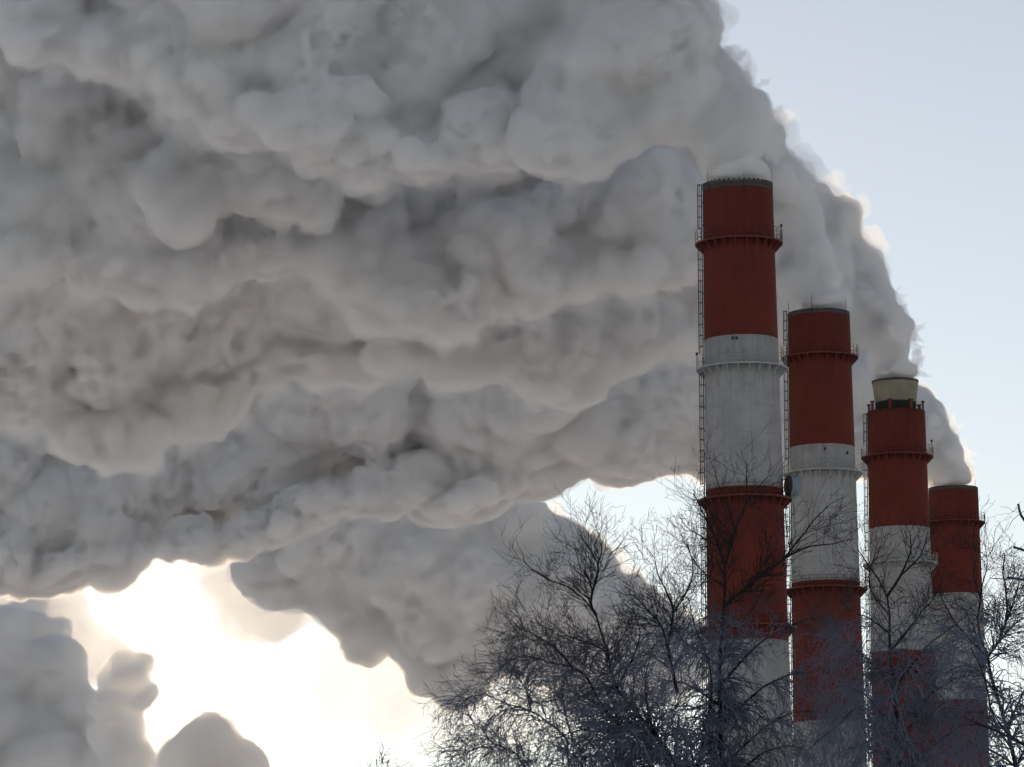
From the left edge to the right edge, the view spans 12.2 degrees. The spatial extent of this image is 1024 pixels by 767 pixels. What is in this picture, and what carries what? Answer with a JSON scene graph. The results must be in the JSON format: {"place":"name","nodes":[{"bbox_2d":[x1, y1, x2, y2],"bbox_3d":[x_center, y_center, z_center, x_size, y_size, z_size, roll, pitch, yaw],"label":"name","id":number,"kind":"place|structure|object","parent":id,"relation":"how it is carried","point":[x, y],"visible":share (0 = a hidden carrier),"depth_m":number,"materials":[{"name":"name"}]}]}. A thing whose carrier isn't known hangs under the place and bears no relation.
{"place":"outdoors","nodes":[
{"label":"outdoors","id":0,"kind":"place"},
{"bbox_2d":[0,0,1023,766],"label":"sky","id":1,"kind":"structure","parent":0,"point":[305,305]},
{"bbox_3d":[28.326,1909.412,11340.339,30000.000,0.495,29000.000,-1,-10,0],"label":"snow ground","id":2,"kind":"structure","parent":0,"visible":0},
{"bbox_2d":[359,734,413,766],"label":"bare tree","id":3,"kind":"object","parent":2,"relation":"on","point":[382,758],"visible":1,"depth_m":169.86,"materials":[{"name":"grey plant"}]},
{"bbox_2d":[412,483,743,766],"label":"bare tree","id":4,"kind":"object","parent":2,"relation":"on","point":[624,749],"visible":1,"depth_m":84.13,"materials":[{"name":"black plant"}]},
{"bbox_2d":[695,164,796,766],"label":"chimney","id":5,"kind":"object","parent":2,"relation":"on","point":[740,370],"visible":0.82,"depth_m":860.93,"materials":[{"name":"red paint"}]},
{"bbox_2d":[781,474,801,496],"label":"dish antenna","id":6,"kind":"object","parent":5,"relation":"attached to","point":[794,483],"visible":0.93,"depth_m":860.32,"materials":[{"name":"metal"}]},
{"bbox_2d":[620,422,886,766],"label":"bare tree","id":7,"kind":"object","parent":2,"relation":"on","point":[709,740],"visible":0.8,"depth_m":92.27,"materials":[{"name":"black plant"}]},
{"bbox_2d":[781,294,867,766],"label":"chimney","id":8,"kind":"object","parent":2,"relation":"on","point":[822,359],"visible":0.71,"depth_m":975.78,"materials":[{"name":"red paint"}]},
{"bbox_2d":[861,377,940,766],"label":"chimney","id":9,"kind":"object","parent":2,"relation":"on","point":[897,458],"visible":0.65,"depth_m":1059.68,"materials":[{"name":"red paint"}]},
{"bbox_2d":[788,489,1023,766],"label":"bare tree","id":10,"kind":"object","parent":2,"relation":"on","point":[898,747],"visible":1,"depth_m":88.31,"materials":[{"name":"black plant"}]},
{"bbox_2d":[928,481,992,766],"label":"chimney","id":11,"kind":"object","parent":2,"relation":"on","point":[955,497],"visible":0.39,"depth_m":1224.57,"materials":[{"name":"red paint"}]},
{"bbox_2d":[905,496,1023,766],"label":"bare tree","id":12,"kind":"object","parent":2,"relation":"on","point":[1018,731],"visible":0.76,"depth_m":96.54,"materials":[{"name":"grey plant"}]},
{"bbox_2d":[906,504,1023,745],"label":"bare tree","id":13,"kind":"object","parent":2,"relation":"on","point":[1012,738],"visible":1,"depth_m":42.14,"materials":[{"name":"black plant"}]}
]}

